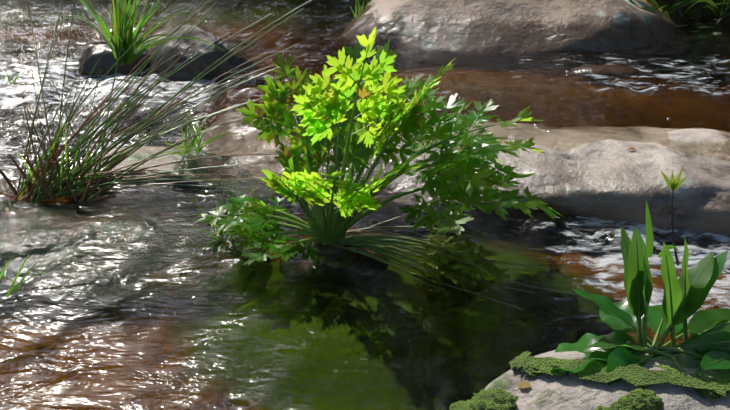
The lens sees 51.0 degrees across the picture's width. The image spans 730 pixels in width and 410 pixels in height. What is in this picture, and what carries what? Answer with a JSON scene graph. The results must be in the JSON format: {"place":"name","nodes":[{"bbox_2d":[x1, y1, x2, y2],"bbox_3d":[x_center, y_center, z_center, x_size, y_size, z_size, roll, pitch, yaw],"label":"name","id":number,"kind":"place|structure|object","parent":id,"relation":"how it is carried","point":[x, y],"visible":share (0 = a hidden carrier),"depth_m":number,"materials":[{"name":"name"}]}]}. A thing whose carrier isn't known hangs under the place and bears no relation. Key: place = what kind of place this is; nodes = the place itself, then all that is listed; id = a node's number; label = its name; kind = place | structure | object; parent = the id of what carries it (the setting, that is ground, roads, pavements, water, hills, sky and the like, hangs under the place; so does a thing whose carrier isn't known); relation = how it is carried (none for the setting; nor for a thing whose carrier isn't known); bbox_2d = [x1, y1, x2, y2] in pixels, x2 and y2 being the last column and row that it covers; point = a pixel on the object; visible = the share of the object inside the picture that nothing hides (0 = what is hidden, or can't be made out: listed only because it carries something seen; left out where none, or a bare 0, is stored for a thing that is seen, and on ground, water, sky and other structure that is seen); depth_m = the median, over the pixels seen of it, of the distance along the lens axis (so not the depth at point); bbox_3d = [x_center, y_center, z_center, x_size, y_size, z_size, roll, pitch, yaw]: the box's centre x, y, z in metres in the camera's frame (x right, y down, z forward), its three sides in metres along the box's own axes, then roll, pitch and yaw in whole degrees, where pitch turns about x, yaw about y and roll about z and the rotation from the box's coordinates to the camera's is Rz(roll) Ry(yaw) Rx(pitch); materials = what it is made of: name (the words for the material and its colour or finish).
{"place":"outdoors","nodes":[
{"label":"outdoors","id":0,"kind":"place"},
{"bbox_2d":[0,0,729,409],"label":"water","id":1,"kind":"structure","parent":0,"point":[168,310],"depth_m":1.37,"materials":[{"name":"brown liquid"}]},
{"bbox_2d":[0,69,18,83],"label":"grass","id":2,"kind":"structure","parent":1,"relation":"on","point":[9,79],"depth_m":2.23,"materials":[{"name":"green plant"}]},
{"bbox_2d":[0,253,40,297],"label":"grass tuft","id":3,"kind":"object","parent":1,"relation":"in","point":[11,290],"visible":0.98,"depth_m":1.22,"materials":[{"name":"green plant"}]},
{"bbox_2d":[0,0,310,201],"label":"rush clump","id":4,"kind":"object","parent":1,"relation":"in","point":[43,188],"visible":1,"depth_m":1.58,"materials":[{"name":"plant"}]},
{"bbox_2d":[184,178,257,238],"bbox_3d":[-0.258,0.004,1.445,0.162,0.127,0.148,-1,22,-2],"label":"grass tuft","id":5,"kind":"object","parent":1,"relation":"on","point":[222,232],"depth_m":1.44,"materials":[{"name":"green plant"}]},
{"bbox_2d":[11,3,669,133],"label":"foam bubbles","id":6,"kind":"object","parent":1,"relation":"on","point":[629,60],"visible":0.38,"depth_m":2.76},
{"bbox_2d":[574,64,640,75],"bbox_3d":[0.759,-0.395,2.398,0.241,0.088,0.146,-1,22,-2],"label":"rock","id":7,"kind":"object","parent":1,"relation":"in","point":[610,69],"visible":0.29,"depth_m":2.35,"materials":[{"name":"stone"}]},
{"bbox_2d":[646,168,686,264],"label":"flower","id":8,"kind":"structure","parent":1,"relation":"in","point":[673,184],"depth_m":1.26,"materials":[{"name":"leaf"},{"name":"stem"}]},
{"bbox_2d":[647,0,729,15],"bbox_3d":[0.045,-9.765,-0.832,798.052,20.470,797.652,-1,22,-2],"label":"stream bed","id":9,"kind":"object","parent":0,"point":[691,9],"depth_m":3.51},
{"bbox_2d":[0,202,154,277],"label":"wet rock","id":10,"kind":"object","parent":9,"relation":"on","point":[46,237],"visible":0.21,"depth_m":1.43,"materials":[{"name":"grey stone"}]},
{"bbox_2d":[5,142,635,387],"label":"fallen leaves","id":11,"kind":"object","parent":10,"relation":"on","point":[524,384],"visible":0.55,"depth_m":0.92,"materials":[{"name":"brown plant"}]},
{"bbox_2d":[78,44,150,75],"bbox_3d":[-0.837,-0.463,2.577,0.257,0.163,0.183,-12,25,-27],"label":"rock","id":12,"kind":"object","parent":9,"relation":"on","point":[91,55],"visible":0.29,"depth_m":2.49,"materials":[{"name":"grey stone"}]},
{"bbox_2d":[63,0,225,64],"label":"grass tuft","id":13,"kind":"object","parent":12,"relation":"on","point":[129,39],"depth_m":2.17,"materials":[{"name":"green plant"}]},
{"bbox_2d":[75,146,223,189],"bbox_3d":[-0.430,-0.007,1.752,0.552,0.216,0.307,7,23,17],"label":"wet rock","id":14,"kind":"object","parent":9,"relation":"on","point":[144,152],"visible":0.12,"depth_m":1.69,"materials":[{"name":"grey stone"}]},
{"bbox_2d":[161,110,230,157],"bbox_3d":[-0.378,-0.154,1.677,0.142,0.106,0.172,5,23,13],"label":"grass tuft","id":15,"kind":"object","parent":14,"relation":"on","point":[193,143],"depth_m":1.72,"materials":[{"name":"green plant"}]},
{"bbox_2d":[144,25,252,80],"bbox_3d":[-0.514,-0.449,2.521,0.484,0.248,0.220,16,25,13],"label":"pointed rock","id":16,"kind":"object","parent":9,"relation":"on","point":[192,70],"visible":0.38,"depth_m":2.46,"materials":[{"name":"grey stone"}]},
{"bbox_2d":[314,246,355,266],"bbox_3d":[-0.055,0.121,1.406,0.200,0.092,0.140,-1,22,-2],"label":"rock","id":17,"kind":"object","parent":9,"relation":"on","point":[344,258],"visible":0.17,"depth_m":1.37,"materials":[{"name":"black stone"}]},
{"bbox_2d":[196,27,577,309],"bbox_3d":[0.022,-0.067,1.333,0.639,0.504,0.426,-1,22,-2],"label":"leafy plant","id":18,"kind":"object","parent":9,"relation":"on","point":[370,119],"visible":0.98,"depth_m":1.32,"materials":[{"name":"green plant"}]},
{"bbox_2d":[180,129,729,235],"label":"rock slab","id":19,"kind":"object","parent":9,"relation":"on","point":[614,180],"visible":0.23,"depth_m":1.54,"materials":[{"name":"grey stone"}]},
{"bbox_2d":[343,0,678,54],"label":"rock","id":20,"kind":"object","parent":9,"relation":"on","point":[509,27],"visible":0.33,"depth_m":2.79,"materials":[{"name":"grey stone"}]},
{"bbox_2d":[350,0,371,16],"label":"grass tuft","id":21,"kind":"object","parent":20,"relation":"on","point":[361,9],"visible":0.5,"depth_m":3.24,"materials":[{"name":"green plant"}]},
{"bbox_2d":[485,346,729,409],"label":"mossy rock","id":22,"kind":"object","parent":9,"relation":"on","point":[564,391],"visible":0.5,"depth_m":0.87,"materials":[{"name":"grey stone"}]},
{"bbox_2d":[449,351,729,409],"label":"moss cushions","id":23,"kind":"object","parent":22,"relation":"on","point":[635,374],"visible":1,"depth_m":0.85,"materials":[{"name":"green plant"}]},
{"bbox_2d":[550,226,729,389],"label":"dock plant","id":24,"kind":"object","parent":22,"relation":"on","point":[705,345],"visible":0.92,"depth_m":0.90,"materials":[{"name":"green plant"}]},
{"bbox_2d":[629,0,729,27],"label":"bank bushes","id":25,"kind":"object","parent":9,"relation":"on","point":[649,9],"visible":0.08,"depth_m":3.31,"materials":[{"name":"green plant"}]},
{"bbox_2d":[644,0,729,17],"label":"bank fringe","id":26,"kind":"object","parent":9,"relation":"on","point":[713,8],"visible":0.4,"depth_m":3.29,"materials":[{"name":"green plant"}]}
]}

